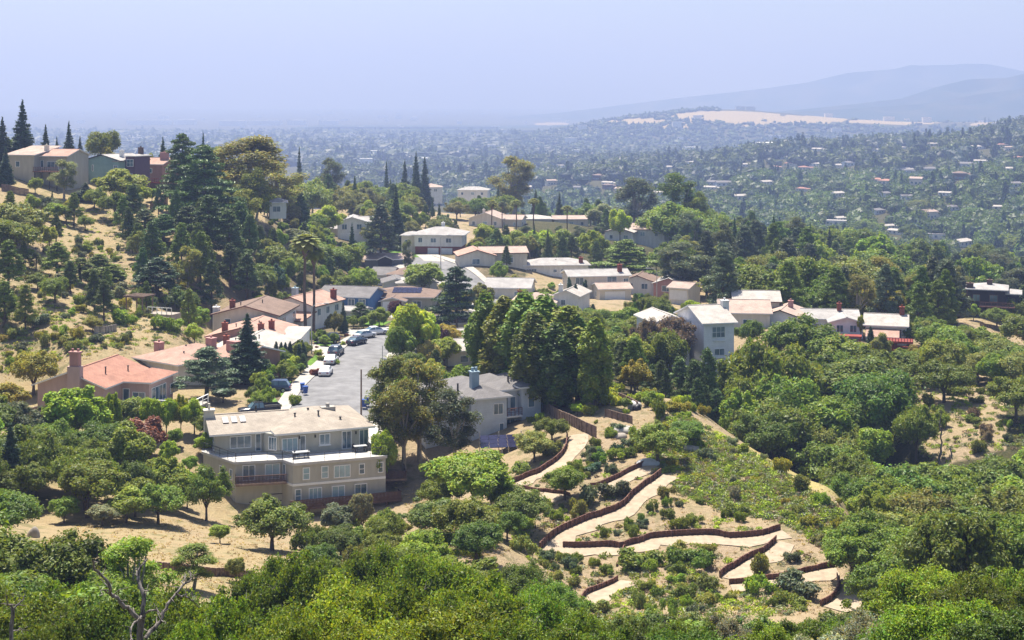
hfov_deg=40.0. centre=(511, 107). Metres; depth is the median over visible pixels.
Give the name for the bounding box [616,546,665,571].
shrub
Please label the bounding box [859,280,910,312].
oak tree
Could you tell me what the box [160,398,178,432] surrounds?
broadleaf tree
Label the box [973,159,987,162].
house
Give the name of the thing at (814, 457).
oak tree
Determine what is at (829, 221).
house
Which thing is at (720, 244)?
pine tree
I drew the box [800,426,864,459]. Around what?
oak tree
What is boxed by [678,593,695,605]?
shrub
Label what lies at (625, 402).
shrub
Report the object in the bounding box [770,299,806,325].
two storey house
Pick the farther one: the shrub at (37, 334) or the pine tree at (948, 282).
the pine tree at (948, 282)
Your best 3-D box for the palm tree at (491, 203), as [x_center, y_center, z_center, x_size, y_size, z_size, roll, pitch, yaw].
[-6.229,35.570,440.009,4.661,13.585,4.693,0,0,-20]
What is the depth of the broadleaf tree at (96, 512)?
138.55 m
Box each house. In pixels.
[7,144,91,190]
[31,348,208,413]
[88,146,151,187]
[131,335,285,384]
[150,151,178,188]
[201,403,405,512]
[204,315,310,343]
[209,295,299,331]
[217,329,299,347]
[269,198,287,218]
[282,286,345,330]
[321,285,386,315]
[328,214,380,241]
[363,253,411,268]
[371,266,407,284]
[378,286,440,310]
[380,274,438,288]
[399,221,469,253]
[406,338,471,365]
[412,367,540,448]
[429,183,442,203]
[436,311,472,327]
[453,245,528,269]
[457,186,490,200]
[467,208,527,227]
[485,277,536,298]
[512,288,557,306]
[523,256,591,276]
[526,215,587,226]
[545,179,557,185]
[551,283,591,310]
[560,263,633,299]
[592,174,602,180]
[602,181,615,183]
[602,183,615,189]
[604,223,668,247]
[630,270,689,297]
[633,298,737,376]
[666,281,701,304]
[704,185,719,189]
[706,180,715,185]
[715,180,731,186]
[716,290,781,328]
[734,194,746,199]
[759,180,773,184]
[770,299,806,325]
[784,162,797,166]
[795,187,810,191]
[798,166,812,169]
[800,301,862,338]
[809,162,819,165]
[826,219,846,225]
[830,191,844,197]
[833,216,846,219]
[840,305,912,351]
[842,161,857,167]
[872,208,885,214]
[877,179,888,184]
[877,191,890,197]
[884,224,898,228]
[887,228,902,234]
[900,194,912,199]
[901,169,915,172]
[908,176,922,184]
[921,209,940,219]
[923,167,935,171]
[927,142,938,146]
[928,233,947,238]
[938,191,951,195]
[947,205,960,210]
[952,171,969,180]
[957,238,973,247]
[959,162,975,166]
[965,278,1021,323]
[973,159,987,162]
[991,205,1001,209]
[998,143,1010,146]
[1004,146,1014,150]
[1010,181,1023,186]
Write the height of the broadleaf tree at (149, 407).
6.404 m
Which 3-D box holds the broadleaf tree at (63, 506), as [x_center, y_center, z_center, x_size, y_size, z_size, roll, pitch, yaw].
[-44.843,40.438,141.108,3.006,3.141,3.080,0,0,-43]
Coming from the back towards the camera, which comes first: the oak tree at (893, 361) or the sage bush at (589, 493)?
the oak tree at (893, 361)
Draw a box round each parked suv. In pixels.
[258,379,291,392]
[314,332,340,343]
[327,344,343,356]
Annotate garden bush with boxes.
[547,282,555,288]
[623,301,631,307]
[662,292,668,299]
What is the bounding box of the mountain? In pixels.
[501,64,1023,121]
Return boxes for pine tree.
[0,191,15,209]
[0,239,26,284]
[0,280,17,324]
[13,284,38,329]
[17,241,29,265]
[25,252,45,270]
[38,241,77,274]
[49,213,63,241]
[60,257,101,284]
[60,260,83,293]
[62,192,84,226]
[81,254,116,278]
[83,269,102,308]
[91,279,117,320]
[98,264,128,280]
[102,266,114,285]
[112,195,128,232]
[116,184,147,215]
[117,206,134,238]
[125,223,148,254]
[128,257,181,296]
[132,247,148,276]
[133,209,165,229]
[134,220,166,262]
[139,280,155,307]
[144,213,177,243]
[150,188,164,214]
[168,190,185,228]
[168,206,209,243]
[168,222,192,259]
[172,346,238,399]
[173,255,181,280]
[179,288,199,324]
[185,194,235,252]
[190,197,206,225]
[190,222,211,246]
[190,230,210,289]
[196,259,226,316]
[204,235,216,259]
[210,208,253,252]
[216,242,239,287]
[223,200,253,251]
[226,248,244,283]
[230,252,263,300]
[232,197,248,235]
[240,214,263,254]
[254,225,265,251]
[269,228,279,242]
[280,353,286,360]
[280,369,287,378]
[294,270,310,293]
[299,222,309,232]
[299,353,307,370]
[319,278,326,288]
[322,174,337,192]
[325,257,336,284]
[333,259,347,269]
[344,180,350,186]
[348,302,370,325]
[351,262,358,268]
[358,318,365,329]
[362,204,401,253]
[385,183,397,200]
[422,204,430,227]
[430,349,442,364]
[452,219,458,228]
[488,228,505,245]
[501,225,511,235]
[501,245,512,264]
[535,196,545,214]
[553,235,570,257]
[566,234,581,257]
[577,229,585,251]
[588,241,602,267]
[594,199,601,223]
[600,208,610,224]
[602,216,610,230]
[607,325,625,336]
[612,340,627,385]
[612,342,623,379]
[618,340,639,392]
[621,336,648,391]
[630,293,638,306]
[634,301,642,311]
[636,247,649,268]
[639,369,658,389]
[643,300,652,309]
[644,364,655,386]
[651,359,671,393]
[658,368,671,397]
[664,355,691,398]
[669,306,675,314]
[675,228,686,239]
[678,358,712,405]
[687,218,703,251]
[689,230,716,295]
[689,377,707,407]
[695,347,721,398]
[701,246,741,303]
[704,242,737,274]
[705,389,723,424]
[710,241,728,275]
[731,224,761,259]
[735,256,745,265]
[736,216,743,224]
[741,219,770,257]
[746,210,759,224]
[758,222,767,245]
[758,223,782,255]
[759,265,771,272]
[765,221,788,245]
[768,237,780,254]
[768,256,779,264]
[768,262,778,271]
[771,260,811,307]
[774,237,803,262]
[784,228,792,236]
[785,227,801,252]
[794,227,824,258]
[802,242,820,260]
[814,266,852,308]
[830,240,839,254]
[837,248,847,258]
[841,237,853,258]
[841,266,852,307]
[865,264,902,313]
[878,266,908,312]
[895,276,906,313]
[905,265,936,314]
[905,281,933,322]
[922,256,939,290]
[923,278,958,324]
[926,258,974,324]
[932,268,962,325]
[939,240,950,257]
[951,251,962,261]
[953,260,966,274]
[957,265,965,317]
[957,276,966,317]
[996,258,1006,272]
[1005,262,1019,289]
[1014,261,1022,281]
[1019,255,1023,267]
[1019,285,1023,302]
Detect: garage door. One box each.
[286,312,292,323]
[340,233,350,239]
[354,233,363,240]
[383,302,389,310]
[428,248,438,253]
[441,248,451,253]
[605,291,624,299]
[670,290,686,299]
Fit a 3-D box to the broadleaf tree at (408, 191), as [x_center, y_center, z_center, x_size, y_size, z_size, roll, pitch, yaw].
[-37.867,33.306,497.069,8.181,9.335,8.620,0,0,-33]
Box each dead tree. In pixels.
[1,586,28,639]
[92,548,198,639]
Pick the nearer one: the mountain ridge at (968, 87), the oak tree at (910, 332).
the oak tree at (910, 332)
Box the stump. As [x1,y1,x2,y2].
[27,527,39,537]
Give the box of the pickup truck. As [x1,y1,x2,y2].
[238,400,280,411]
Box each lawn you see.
[307,355,317,365]
[314,341,333,345]
[365,321,390,325]
[386,248,400,252]
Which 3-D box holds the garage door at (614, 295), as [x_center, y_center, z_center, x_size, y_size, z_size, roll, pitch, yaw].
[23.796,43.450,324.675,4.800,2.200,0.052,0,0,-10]
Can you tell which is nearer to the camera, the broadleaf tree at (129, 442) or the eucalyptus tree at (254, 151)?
the broadleaf tree at (129, 442)
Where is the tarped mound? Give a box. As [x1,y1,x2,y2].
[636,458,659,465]
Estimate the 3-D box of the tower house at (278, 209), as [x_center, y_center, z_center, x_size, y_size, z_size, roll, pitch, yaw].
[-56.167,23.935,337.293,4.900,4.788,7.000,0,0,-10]
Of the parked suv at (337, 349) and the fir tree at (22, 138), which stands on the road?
the parked suv at (337, 349)
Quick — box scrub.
[0,206,1023,623]
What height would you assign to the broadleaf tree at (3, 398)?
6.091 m
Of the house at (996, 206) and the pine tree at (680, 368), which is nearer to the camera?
the pine tree at (680, 368)
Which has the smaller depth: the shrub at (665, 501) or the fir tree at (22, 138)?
the shrub at (665, 501)
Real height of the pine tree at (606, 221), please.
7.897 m
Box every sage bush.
[3,323,11,332]
[15,341,26,349]
[21,313,50,325]
[36,291,46,296]
[51,273,66,278]
[57,291,68,297]
[61,312,70,318]
[73,242,82,251]
[74,235,83,243]
[77,251,86,256]
[88,334,105,342]
[109,281,126,289]
[109,286,127,298]
[120,330,132,338]
[141,296,157,306]
[141,308,151,314]
[539,548,555,561]
[550,562,559,570]
[560,554,578,568]
[578,483,598,506]
[580,452,593,461]
[584,462,601,472]
[585,444,596,456]
[596,480,631,496]
[603,463,617,472]
[609,443,625,449]
[610,423,627,428]
[613,529,621,535]
[619,438,636,445]
[636,518,648,523]
[639,523,647,528]
[674,500,683,506]
[685,601,705,613]
[688,435,701,440]
[696,447,717,459]
[725,436,739,444]
[729,447,737,452]
[760,453,768,457]
[772,566,822,597]
[783,551,802,562]
[1002,433,1013,440]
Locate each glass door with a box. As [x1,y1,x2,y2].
[123,388,129,399]
[151,382,165,400]
[255,434,260,450]
[300,435,305,452]
[342,430,351,448]
[359,429,368,447]
[510,396,515,411]
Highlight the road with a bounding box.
[291,257,497,419]
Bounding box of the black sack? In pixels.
[632,404,640,410]
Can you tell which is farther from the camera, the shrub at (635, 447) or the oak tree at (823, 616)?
the shrub at (635, 447)
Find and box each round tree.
[36,195,62,217]
[82,186,108,207]
[85,130,121,155]
[93,191,131,216]
[286,177,333,210]
[294,256,322,273]
[298,221,324,231]
[305,215,327,227]
[306,244,351,265]
[315,188,357,212]
[336,183,367,192]
[345,189,368,211]
[348,266,379,285]
[350,241,372,262]
[352,180,378,191]
[359,224,378,236]
[364,208,388,215]
[373,194,386,204]
[374,186,387,204]
[381,198,418,214]
[385,182,419,195]
[403,220,422,231]
[404,197,428,218]
[425,218,452,228]
[443,201,470,219]
[449,197,466,203]
[463,198,488,215]
[465,207,490,214]
[483,237,494,245]
[490,192,526,213]
[492,194,519,208]
[493,203,512,213]
[495,237,511,245]
[522,233,545,248]
[526,234,543,258]
[539,229,554,234]
[578,202,595,225]
[599,243,620,265]
[633,201,717,239]
[644,240,698,272]
[707,208,730,221]
[711,225,739,234]
[713,219,738,228]
[806,225,827,243]
[816,225,825,230]
[817,228,847,247]
[842,227,888,248]
[847,247,916,274]
[850,243,911,260]
[860,218,887,231]
[896,236,949,265]
[898,223,917,232]
[901,228,928,240]
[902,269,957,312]
[905,199,932,208]
[907,209,927,219]
[959,207,986,215]
[959,243,993,259]
[966,221,980,226]
[973,238,992,246]
[979,307,1013,325]
[988,222,1005,234]
[993,233,1015,244]
[1003,237,1020,248]
[1005,297,1023,316]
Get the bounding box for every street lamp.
[311,303,328,353]
[646,268,656,296]
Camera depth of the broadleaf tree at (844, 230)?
533.83 m
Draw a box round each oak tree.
[0,201,53,245]
[0,219,42,257]
[0,403,18,425]
[0,423,63,445]
[0,438,17,455]
[0,448,10,475]
[0,460,53,493]
[0,488,43,533]
[0,524,45,574]
[0,568,65,591]
[0,581,89,639]
[0,611,85,639]
[1,527,126,590]
[1,582,53,601]
[2,400,43,431]
[7,350,60,395]
[14,429,64,496]
[24,272,48,289]
[29,415,49,427]
[29,578,105,606]
[35,225,45,234]
[36,417,79,438]
[37,276,68,303]
[47,447,121,509]
[50,444,92,498]
[56,431,86,490]
[57,456,130,517]
[59,579,153,633]
[63,584,175,639]
[72,570,129,594]
[75,420,121,442]
[77,215,95,229]
[83,437,106,451]
[103,569,159,589]
[113,460,157,484]
[137,483,187,524]
[145,581,208,628]
[155,592,213,608]
[164,287,199,309]
[164,613,237,639]
[177,584,282,639]
[182,463,234,520]
[191,412,203,431]
[216,552,287,623]
[231,263,277,294]
[232,492,313,550]
[237,597,327,639]
[243,547,368,625]
[253,244,298,265]
[272,565,408,639]
[300,542,341,563]
[304,558,343,573]
[313,522,362,560]
[319,611,423,639]
[337,538,410,597]
[351,525,367,545]
[359,540,400,560]
[360,531,402,549]
[363,511,405,536]
[364,507,405,528]
[376,552,478,599]
[383,573,459,621]
[386,597,519,639]
[393,528,461,557]
[393,544,425,562]
[398,351,425,378]
[400,497,454,531]
[413,527,454,547]
[415,479,464,501]
[419,365,447,382]
[419,447,516,498]
[428,565,541,637]
[430,496,502,532]
[433,554,469,568]
[434,555,461,565]
[440,296,471,310]
[450,519,504,561]
[453,613,579,639]
[471,569,488,582]
[476,560,555,599]
[485,482,525,504]
[492,488,551,518]
[496,511,528,541]
[512,430,556,461]
[515,577,574,639]
[517,576,593,614]
[531,417,570,441]
[543,465,587,500]
[546,605,621,639]
[563,607,629,630]
[567,622,636,639]
[580,311,604,324]
[583,308,610,318]
[603,317,626,325]
[604,326,629,336]
[606,319,632,328]
[606,614,668,639]
[608,331,627,354]
[624,316,636,327]
[627,316,659,364]
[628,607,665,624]
[629,419,688,461]
[630,297,653,309]
[643,298,671,312]
[644,296,671,304]
[644,327,689,368]
[645,617,722,639]
[645,622,725,639]
[647,611,708,630]
[655,617,707,629]
[657,314,697,370]
[669,420,704,443]
[696,262,792,297]
[703,613,726,623]
[707,397,720,420]
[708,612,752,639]
[714,335,825,397]
[721,373,765,404]
[721,618,804,639]
[727,395,821,460]
[731,408,800,454]
[734,319,765,339]
[735,337,749,354]
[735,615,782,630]
[750,373,821,467]
[754,441,806,459]
[759,312,844,355]
[771,255,838,304]
[779,617,840,639]
[785,438,875,480]
[794,631,869,639]
[796,608,854,626]
[798,612,874,633]
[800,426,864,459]
[802,272,859,307]
[802,332,870,362]
[808,350,850,370]
[808,360,835,397]
[818,450,881,483]
[819,354,925,398]
[819,395,851,402]
[820,521,889,575]
[821,475,880,486]
[825,394,894,431]
[828,470,886,502]
[829,255,884,282]
[831,368,916,425]
[832,607,883,639]
[833,426,858,442]
[838,581,916,622]
[841,506,900,540]
[841,553,911,596]
[850,348,910,372]
[854,372,919,402]
[855,609,926,639]
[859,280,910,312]
[860,461,950,498]
[861,506,918,527]
[863,563,958,615]
[864,424,897,461]
[864,526,918,571]
[870,473,920,500]
[880,511,988,576]
[882,597,1008,639]
[885,486,960,521]
[890,347,910,353]
[890,403,940,462]
[891,349,920,376]
[894,461,976,481]
[896,506,1016,581]
[900,322,940,345]
[902,344,917,351]
[902,507,917,522]
[907,320,932,329]
[911,316,948,326]
[911,359,978,402]
[912,337,969,388]
[913,505,1003,525]
[913,604,1023,639]
[914,322,971,346]
[926,566,1023,618]
[931,473,982,500]
[932,332,984,354]
[932,492,977,505]
[940,463,965,470]
[954,494,974,508]
[955,324,991,338]
[961,329,982,344]
[962,351,986,383]
[965,453,1023,486]
[968,510,1023,573]
[970,337,1022,353]
[970,485,1023,516]
[975,332,1011,342]
[977,557,1023,610]
[986,373,1023,420]
[990,482,1023,502]
[992,349,1010,377]
[996,350,1023,378]
[999,313,1023,340]
[1000,337,1023,347]
[1000,345,1023,354]
[1016,498,1023,516]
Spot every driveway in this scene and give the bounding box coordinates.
[310,343,328,352]
[340,329,357,334]
[417,254,443,260]
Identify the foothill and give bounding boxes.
[299,88,1023,129]
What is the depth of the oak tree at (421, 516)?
135.28 m
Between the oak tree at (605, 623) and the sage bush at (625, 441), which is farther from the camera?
the sage bush at (625, 441)
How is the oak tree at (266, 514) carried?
on the ground at (48, 523)
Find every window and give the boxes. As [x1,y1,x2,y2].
[15,161,19,166]
[40,160,43,167]
[47,161,58,167]
[127,159,133,166]
[132,392,144,399]
[170,381,177,393]
[212,437,214,450]
[229,469,232,479]
[230,435,250,448]
[242,465,254,480]
[265,463,279,479]
[268,436,276,450]
[273,206,280,211]
[282,437,297,451]
[283,464,285,473]
[295,489,300,501]
[303,467,309,479]
[309,487,321,500]
[319,433,330,445]
[321,466,328,478]
[326,306,329,313]
[332,485,344,498]
[334,464,350,477]
[342,224,346,229]
[348,299,354,305]
[354,483,366,494]
[359,463,364,474]
[378,462,382,472]
[412,301,420,306]
[430,238,435,242]
[460,355,468,362]
[472,259,479,264]
[493,403,502,414]
[499,423,503,430]
[507,418,514,423]
[528,395,534,407]
[575,277,583,284]
[607,276,616,281]
[641,283,647,288]
[662,286,668,291]
[712,326,724,337]
[714,348,724,355]
[836,325,843,331]
[850,325,856,332]
[973,294,979,300]
[989,295,997,301]
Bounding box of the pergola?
[123,293,181,319]
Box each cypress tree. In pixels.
[287,341,293,353]
[295,343,301,357]
[300,342,307,365]
[566,277,571,287]
[583,280,587,288]
[866,326,874,343]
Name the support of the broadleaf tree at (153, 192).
on the ground at (48, 523)
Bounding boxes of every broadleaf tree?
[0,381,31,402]
[0,394,7,404]
[0,417,4,433]
[24,193,41,208]
[27,177,43,193]
[40,384,113,431]
[41,227,57,245]
[43,202,72,216]
[47,495,80,522]
[81,316,103,331]
[85,504,122,526]
[90,168,150,192]
[101,146,114,153]
[101,419,156,465]
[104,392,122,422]
[105,485,146,522]
[117,476,155,516]
[120,396,141,419]
[130,415,168,443]
[133,184,151,207]
[138,396,162,422]
[144,458,155,469]
[150,188,155,198]
[152,456,189,509]
[154,239,166,253]
[158,440,180,460]
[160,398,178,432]
[165,428,182,441]
[173,393,188,428]
[180,397,205,434]
[180,455,198,470]
[182,306,209,326]
[183,322,203,342]
[193,432,212,448]
[208,524,230,543]
[211,385,236,402]
[224,556,244,581]
[244,385,257,397]
[247,391,267,403]
[249,371,267,384]
[251,291,262,297]
[254,377,270,389]
[257,238,282,251]
[260,386,276,401]
[262,369,272,374]
[263,263,285,294]
[264,194,275,217]
[264,282,277,293]
[267,228,288,244]
[267,362,275,371]
[267,373,274,380]
[273,359,290,374]
[274,291,287,298]
[277,222,288,230]
[277,274,290,290]
[278,257,298,289]
[280,352,293,359]
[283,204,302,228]
[284,228,309,240]
[286,360,297,369]
[286,366,298,381]
[287,355,299,364]
[288,240,301,258]
[290,218,298,228]
[292,343,301,355]
[295,339,309,351]
[297,363,305,374]
[305,341,312,351]
[310,225,326,242]
[310,331,317,339]
[311,204,346,231]
[315,265,330,277]
[316,274,334,284]
[316,329,322,335]
[319,334,330,345]
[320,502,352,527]
[323,228,334,237]
[323,311,343,331]
[325,235,336,244]
[330,333,338,343]
[332,269,345,280]
[334,275,354,285]
[341,243,365,273]
[348,316,358,328]
[348,492,374,525]
[350,518,360,527]
[353,203,364,213]
[358,315,368,327]
[359,187,375,202]
[359,200,375,215]
[366,307,390,326]
[369,318,375,325]
[370,429,397,473]
[384,325,416,355]
[387,299,402,315]
[387,302,435,353]
[393,212,417,222]
[398,189,411,197]
[401,192,418,213]
[403,263,444,287]
[405,338,427,352]
[413,212,429,226]
[416,339,441,361]
[426,358,441,366]
[427,312,440,339]
[431,336,461,367]
[437,214,453,223]
[439,323,461,338]
[439,326,448,338]
[442,363,471,378]
[464,282,494,304]
[465,237,485,246]
[471,241,483,246]
[473,223,496,238]
[482,197,491,210]
[489,260,508,276]
[501,229,525,245]
[513,236,531,247]
[528,230,551,254]
[539,288,551,293]
[544,228,579,249]
[570,209,577,214]
[570,404,583,415]
[578,230,610,259]
[584,203,617,229]
[606,332,613,350]
[608,209,632,240]
[612,206,628,215]
[612,306,639,320]
[617,358,653,394]
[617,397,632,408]
[626,332,654,360]
[685,300,700,305]
[718,387,758,431]
[796,232,837,259]
[797,394,857,444]
[838,454,884,467]
[841,227,856,235]
[845,483,885,515]
[849,221,867,230]
[853,234,896,258]
[854,235,895,247]
[855,494,891,514]
[856,314,863,332]
[856,426,895,463]
[869,332,893,351]
[961,255,1004,282]
[968,304,980,320]
[975,352,1009,382]
[986,474,1023,494]
[1011,447,1023,466]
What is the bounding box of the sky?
[0,0,1023,109]
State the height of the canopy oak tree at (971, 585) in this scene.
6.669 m
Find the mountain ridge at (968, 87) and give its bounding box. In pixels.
[287,74,1023,128]
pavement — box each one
[278,264,474,408]
[372,255,510,430]
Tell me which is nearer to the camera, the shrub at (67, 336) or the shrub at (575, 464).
the shrub at (575, 464)
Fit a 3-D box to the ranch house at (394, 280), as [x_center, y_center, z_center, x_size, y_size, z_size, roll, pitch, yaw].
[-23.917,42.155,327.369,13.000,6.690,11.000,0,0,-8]
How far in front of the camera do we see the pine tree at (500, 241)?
372.57 m
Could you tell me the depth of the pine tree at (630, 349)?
192.86 m
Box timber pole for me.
[360,369,361,414]
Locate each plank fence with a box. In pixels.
[1,184,28,194]
[542,403,596,437]
[980,322,1018,336]
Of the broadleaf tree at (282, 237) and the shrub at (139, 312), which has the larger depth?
the broadleaf tree at (282, 237)
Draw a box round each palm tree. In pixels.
[290,233,323,325]
[301,245,327,332]
[486,200,497,224]
[498,202,507,230]
[510,200,521,229]
[528,198,539,229]
[561,206,572,230]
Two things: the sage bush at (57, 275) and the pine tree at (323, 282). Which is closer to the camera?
the sage bush at (57, 275)
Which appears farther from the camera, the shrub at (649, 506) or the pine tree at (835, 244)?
the pine tree at (835, 244)
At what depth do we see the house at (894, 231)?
908.65 m
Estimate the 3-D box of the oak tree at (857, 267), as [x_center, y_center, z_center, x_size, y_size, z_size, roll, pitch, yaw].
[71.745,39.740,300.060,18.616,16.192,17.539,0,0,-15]
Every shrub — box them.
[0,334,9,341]
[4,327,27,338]
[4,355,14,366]
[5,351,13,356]
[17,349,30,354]
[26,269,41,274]
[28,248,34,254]
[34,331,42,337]
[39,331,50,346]
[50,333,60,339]
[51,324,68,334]
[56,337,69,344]
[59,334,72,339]
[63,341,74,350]
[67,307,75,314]
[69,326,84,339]
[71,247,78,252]
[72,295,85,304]
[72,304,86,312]
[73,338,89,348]
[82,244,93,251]
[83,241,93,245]
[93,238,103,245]
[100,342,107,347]
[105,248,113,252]
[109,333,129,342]
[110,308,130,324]
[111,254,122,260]
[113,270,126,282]
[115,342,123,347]
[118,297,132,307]
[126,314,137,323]
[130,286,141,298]
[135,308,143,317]
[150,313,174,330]
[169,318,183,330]
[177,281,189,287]
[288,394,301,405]
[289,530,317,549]
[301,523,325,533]
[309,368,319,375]
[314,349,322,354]
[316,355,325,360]
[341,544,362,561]
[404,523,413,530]
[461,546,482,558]
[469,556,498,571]
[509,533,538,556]
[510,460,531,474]
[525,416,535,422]
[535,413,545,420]
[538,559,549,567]
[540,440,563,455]
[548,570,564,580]
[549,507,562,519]
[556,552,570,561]
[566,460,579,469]
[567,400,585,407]
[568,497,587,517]
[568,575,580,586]
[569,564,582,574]
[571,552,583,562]
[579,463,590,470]
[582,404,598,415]
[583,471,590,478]
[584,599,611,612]
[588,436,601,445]
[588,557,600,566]
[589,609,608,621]
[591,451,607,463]
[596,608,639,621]
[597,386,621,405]
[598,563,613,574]
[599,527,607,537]
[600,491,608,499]
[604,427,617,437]
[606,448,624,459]
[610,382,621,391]
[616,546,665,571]
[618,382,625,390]
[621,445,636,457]
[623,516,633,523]
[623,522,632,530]
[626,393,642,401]
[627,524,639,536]
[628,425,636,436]
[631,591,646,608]
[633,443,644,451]
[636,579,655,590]
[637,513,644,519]
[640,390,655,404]
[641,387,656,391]
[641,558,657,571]
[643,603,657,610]
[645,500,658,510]
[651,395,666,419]
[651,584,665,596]
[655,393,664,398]
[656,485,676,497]
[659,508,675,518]
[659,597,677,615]
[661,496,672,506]
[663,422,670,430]
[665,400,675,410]
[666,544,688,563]
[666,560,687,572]
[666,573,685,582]
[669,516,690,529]
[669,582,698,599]
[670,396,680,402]
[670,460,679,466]
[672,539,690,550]
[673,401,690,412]
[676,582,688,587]
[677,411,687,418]
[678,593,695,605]
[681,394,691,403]
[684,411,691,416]
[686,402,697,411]
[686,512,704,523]
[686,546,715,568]
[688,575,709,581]
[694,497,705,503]
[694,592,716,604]
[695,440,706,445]
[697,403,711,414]
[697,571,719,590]
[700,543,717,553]
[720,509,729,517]
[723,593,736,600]
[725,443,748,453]
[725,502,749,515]
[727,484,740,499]
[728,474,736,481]
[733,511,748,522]
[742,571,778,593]
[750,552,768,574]
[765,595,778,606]
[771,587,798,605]
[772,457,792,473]
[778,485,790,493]
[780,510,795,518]
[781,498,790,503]
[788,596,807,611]
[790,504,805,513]
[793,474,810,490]
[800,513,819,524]
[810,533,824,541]
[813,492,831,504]
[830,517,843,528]
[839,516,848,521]
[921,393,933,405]
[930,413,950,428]
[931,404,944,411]
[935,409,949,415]
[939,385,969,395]
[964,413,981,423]
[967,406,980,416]
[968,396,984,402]
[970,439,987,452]
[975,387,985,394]
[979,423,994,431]
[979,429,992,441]
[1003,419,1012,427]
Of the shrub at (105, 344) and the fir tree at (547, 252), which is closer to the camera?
the shrub at (105, 344)
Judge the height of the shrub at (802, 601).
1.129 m
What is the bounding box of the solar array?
[479,431,524,452]
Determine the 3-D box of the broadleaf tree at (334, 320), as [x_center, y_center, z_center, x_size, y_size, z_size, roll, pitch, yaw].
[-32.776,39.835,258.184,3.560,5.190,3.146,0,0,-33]
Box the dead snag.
[934,410,945,464]
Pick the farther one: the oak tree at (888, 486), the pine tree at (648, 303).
the pine tree at (648, 303)
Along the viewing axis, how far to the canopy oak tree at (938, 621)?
54.35 m
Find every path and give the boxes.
[515,433,588,485]
[526,490,567,501]
[543,474,678,552]
[564,530,791,555]
[587,580,635,602]
[594,465,658,494]
[723,541,793,578]
[730,568,839,591]
[825,578,861,611]
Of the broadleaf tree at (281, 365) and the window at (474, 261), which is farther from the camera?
the window at (474, 261)
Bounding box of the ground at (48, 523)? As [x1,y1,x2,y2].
[0,109,1023,625]
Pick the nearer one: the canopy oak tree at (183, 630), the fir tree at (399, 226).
the canopy oak tree at (183, 630)
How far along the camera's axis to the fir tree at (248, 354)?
208.67 m
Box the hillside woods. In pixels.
[442,154,1023,255]
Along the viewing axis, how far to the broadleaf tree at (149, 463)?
157.81 m
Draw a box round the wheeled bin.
[302,385,308,393]
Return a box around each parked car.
[318,365,332,375]
[323,354,338,364]
[346,336,367,345]
[352,329,376,337]
[364,326,388,333]
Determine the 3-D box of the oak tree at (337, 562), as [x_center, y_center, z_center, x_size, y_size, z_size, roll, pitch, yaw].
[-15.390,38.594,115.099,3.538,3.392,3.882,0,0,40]
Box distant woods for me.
[294,115,1023,207]
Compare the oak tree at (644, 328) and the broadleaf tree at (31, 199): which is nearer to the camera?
the oak tree at (644, 328)
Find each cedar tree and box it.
[155,133,212,199]
[155,144,245,225]
[424,266,477,327]
[589,239,660,275]
[655,241,709,280]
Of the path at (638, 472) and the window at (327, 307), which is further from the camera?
the window at (327, 307)
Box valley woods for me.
[5,125,744,166]
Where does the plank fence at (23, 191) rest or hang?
on the ground at (48, 523)
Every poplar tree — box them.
[461,289,495,366]
[475,295,512,374]
[493,289,534,373]
[507,311,549,408]
[511,292,560,351]
[533,321,580,409]
[547,305,586,406]
[567,314,586,403]
[576,316,613,405]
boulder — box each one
[612,433,626,438]
[680,445,698,450]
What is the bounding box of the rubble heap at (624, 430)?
[614,425,637,433]
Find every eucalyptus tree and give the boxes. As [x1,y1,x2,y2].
[47,159,76,199]
[99,535,182,596]
[126,230,144,261]
[168,245,202,287]
[170,542,218,589]
[210,134,289,208]
[213,143,247,185]
[227,189,262,224]
[233,167,271,229]
[253,162,309,221]
[314,157,346,188]
[363,354,416,427]
[374,377,435,475]
[399,358,448,463]
[402,239,415,266]
[420,386,483,454]
[485,155,536,213]
[519,225,531,234]
[528,235,539,258]
[552,245,560,256]
[554,225,562,232]
[569,226,586,250]
[597,223,606,233]
[612,176,658,222]
[652,172,701,212]
[672,211,709,244]
[679,235,698,250]
[681,191,711,217]
[702,246,716,275]
[703,222,739,256]
[740,218,748,224]
[745,254,768,267]
[760,250,787,263]
[777,256,802,269]
[783,216,813,233]
[828,256,838,262]
[841,273,876,312]
[868,255,901,312]
[903,274,924,308]
[955,266,973,293]
[985,247,1019,262]
[985,252,1011,266]
[993,277,1010,287]
[1000,267,1023,289]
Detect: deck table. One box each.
[292,450,309,457]
[353,444,366,451]
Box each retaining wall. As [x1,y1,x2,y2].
[94,324,116,333]
[150,198,167,208]
[155,561,253,578]
[512,432,567,481]
[523,485,569,495]
[539,468,661,547]
[563,524,780,547]
[581,575,617,598]
[590,461,643,487]
[605,409,632,423]
[617,392,637,403]
[719,535,776,577]
[729,562,834,584]
[820,572,839,605]
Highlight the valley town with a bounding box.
[27,106,992,165]
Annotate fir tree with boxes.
[0,117,12,164]
[0,146,16,185]
[0,422,35,494]
[10,99,35,150]
[40,124,49,145]
[62,122,74,148]
[75,182,91,200]
[78,137,82,149]
[158,137,165,156]
[222,313,277,384]
[284,188,310,228]
[295,147,303,185]
[337,301,348,332]
[345,225,360,270]
[347,175,357,213]
[383,159,389,187]
[387,183,405,245]
[400,159,409,184]
[409,151,424,203]
[421,157,436,211]
[430,201,434,216]
[436,203,441,217]
[529,190,540,214]
[530,223,540,258]
[541,229,553,257]
[554,192,563,214]
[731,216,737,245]
[826,226,831,248]
[922,246,927,264]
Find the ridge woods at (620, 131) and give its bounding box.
[512,105,1003,148]

